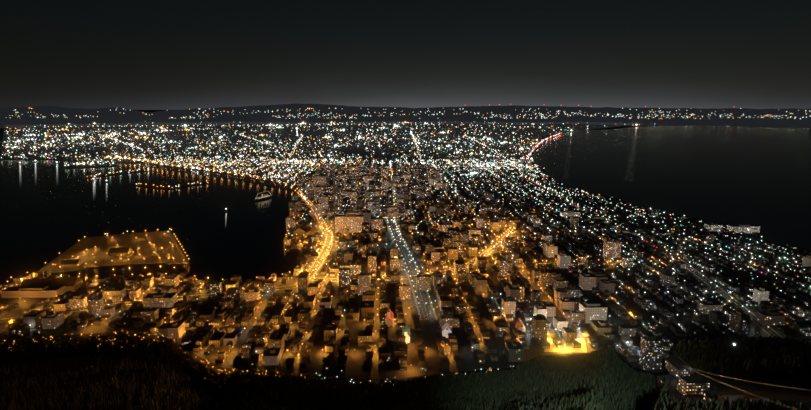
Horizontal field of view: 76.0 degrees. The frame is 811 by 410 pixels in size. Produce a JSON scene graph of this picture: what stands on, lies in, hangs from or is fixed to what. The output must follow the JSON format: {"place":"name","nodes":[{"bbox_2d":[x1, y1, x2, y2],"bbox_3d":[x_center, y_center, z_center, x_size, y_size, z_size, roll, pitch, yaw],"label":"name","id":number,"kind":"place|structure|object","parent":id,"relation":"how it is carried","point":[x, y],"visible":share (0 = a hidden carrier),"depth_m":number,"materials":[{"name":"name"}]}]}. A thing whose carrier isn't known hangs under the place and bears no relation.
{"place":"outdoors","nodes":[
{"label":"outdoors","id":0,"kind":"place"},
{"bbox_2d":[64,164,115,168],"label":"pier ground","id":1,"kind":"structure","parent":0,"point":[78,166],"depth_m":3090.58,"materials":[{"name":"grey concrete"}]},
{"bbox_2d":[40,230,189,274],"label":"island ground","id":2,"kind":"structure","parent":0,"point":[99,247],"depth_m":1252.84,"materials":[{"name":"brown concrete"}]},
{"bbox_2d":[84,169,149,178],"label":"pier ground","id":3,"kind":"structure","parent":0,"point":[127,172],"depth_m":2760.93,"materials":[{"name":"grey concrete"}]},
{"bbox_2d":[0,160,318,284],"bbox_3d":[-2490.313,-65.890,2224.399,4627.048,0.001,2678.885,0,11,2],"label":"bay water","id":4,"kind":"structure","parent":0,"point":[223,227],"depth_m":1658.84,"materials":[{"name":"black liquid"}]},
{"bbox_2d":[255,191,270,200],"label":"ship","id":5,"kind":"object","parent":4,"relation":"on","point":[265,196],"visible":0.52,"depth_m":1983.36,"materials":[{"name":"white metal"}]},
{"bbox_2d":[130,182,208,189],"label":"pier ground","id":6,"kind":"structure","parent":0,"point":[169,188],"depth_m":2304.46,"materials":[{"name":"concrete"}]},
{"bbox_2d":[0,176,783,337],"bbox_3d":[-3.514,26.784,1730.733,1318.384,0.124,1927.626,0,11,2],"label":"roads","id":7,"kind":"structure","parent":0,"point":[426,310],"depth_m":1133.28,"materials":[{"name":"grey asphalt"}]},
{"bbox_2d":[106,171,742,351],"bbox_3d":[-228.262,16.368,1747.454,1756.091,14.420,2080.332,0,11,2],"label":"cars","id":8,"kind":"object","parent":7,"relation":"on","point":[441,271],"visible":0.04,"depth_m":1137.61,"materials":[{"name":"paint"}]},
{"bbox_2d":[0,110,810,378],"bbox_3d":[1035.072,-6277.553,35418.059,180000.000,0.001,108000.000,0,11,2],"label":"ground","id":9,"kind":"structure","parent":0,"point":[265,142],"depth_m":1332.38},
{"bbox_2d":[104,158,300,193],"bbox_3d":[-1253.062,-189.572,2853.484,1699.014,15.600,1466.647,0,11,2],"label":"tomoe bridge","id":10,"kind":"structure","parent":9,"relation":"on","point":[293,189],"depth_m":2670.16,"materials":[{"name":"grey concrete"}]},
{"bbox_2d":[385,308,393,326],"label":"church","id":11,"kind":"structure","parent":9,"relation":"on","point":[389,317],"depth_m":834.28,"materials":[{"name":"red"}]},
{"bbox_2d":[8,157,778,380],"bbox_3d":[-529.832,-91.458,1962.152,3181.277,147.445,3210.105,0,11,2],"label":"city lights","id":12,"kind":"object","parent":9,"relation":"on","point":[404,266],"depth_m":1117.81,"materials":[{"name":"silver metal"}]},
{"bbox_2d":[0,156,810,409],"bbox_3d":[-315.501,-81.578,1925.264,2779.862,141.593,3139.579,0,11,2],"label":"city buildings","id":13,"kind":"structure","parent":9,"relation":"on","point":[323,187],"depth_m":1022.27,"materials":[{"name":"grey concrete"}]},
{"bbox_2d":[402,325,410,343],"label":"orthodox church","id":14,"kind":"structure","parent":9,"relation":"on","point":[406,332],"depth_m":775.92,"materials":[{"name":"white"}]},
{"bbox_2d":[442,322,451,337],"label":"church","id":15,"kind":"structure","parent":9,"relation":"on","point":[446,328],"depth_m":795.34,"materials":[{"name":"white"}]},
{"bbox_2d":[515,319,524,331],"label":"building","id":16,"kind":"structure","parent":9,"relation":"on","point":[519,323],"depth_m":808.50,"materials":[{"name":"beige"}]},
{"bbox_2d":[0,104,810,127],"bbox_3d":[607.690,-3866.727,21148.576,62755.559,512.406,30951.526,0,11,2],"label":"distant hills","id":17,"kind":"structure","parent":0,"point":[278,114],"depth_m":13719.05,"materials":[{"name":"grey"}]},
{"bbox_2d":[0,332,810,409],"bbox_3d":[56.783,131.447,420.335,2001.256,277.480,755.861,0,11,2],"label":"mountain terrain","id":18,"kind":"structure","parent":0,"point":[801,381],"depth_m":555.85,"materials":[{"name":"green plant"}]},
{"bbox_2d":[0,334,810,409],"bbox_3d":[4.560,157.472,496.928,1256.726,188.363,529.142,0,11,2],"label":"bare trees","id":19,"kind":"object","parent":18,"relation":"on","point":[221,386],"visible":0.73,"depth_m":578.79,"materials":[{"name":"black plant"}]},
{"bbox_2d":[234,334,810,409],"bbox_3d":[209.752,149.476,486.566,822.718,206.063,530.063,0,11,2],"label":"conifer trees","id":20,"kind":"object","parent":18,"relation":"on","point":[603,378],"visible":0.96,"depth_m":555.07,"materials":[{"name":"green plant"}]},
{"bbox_2d":[682,365,810,409],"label":"ropeway cables","id":21,"kind":"object","parent":18,"relation":"on","point":[753,382],"visible":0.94,"depth_m":345.27,"materials":[{"name":"silver metal"}]},
{"bbox_2d":[0,0,810,109],"label":"sky","id":22,"kind":"structure","parent":0,"point":[83,54],"materials":[{"name":"black"}]},
{"bbox_2d":[526,321,580,336],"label":"parking lot","id":23,"kind":"structure","parent":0,"point":[528,328],"depth_m":821.34,"materials":[{"name":"grey asphalt"}]},
{"bbox_2d":[544,338,586,351],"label":"park ground","id":24,"kind":"structure","parent":0,"point":[567,347],"depth_m":756.48,"materials":[{"name":"beige"}]},
{"bbox_2d":[622,343,639,366],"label":"parking lot","id":25,"kind":"structure","parent":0,"point":[634,352],"depth_m":747.17,"materials":[{"name":"grey asphalt"}]},
{"bbox_2d":[529,125,810,248],"bbox_3d":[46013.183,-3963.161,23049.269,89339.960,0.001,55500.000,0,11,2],"label":"sea water","id":26,"kind":"structure","parent":0,"point":[738,175],"depth_m":2903.73,"materials":[{"name":"black liquid"}]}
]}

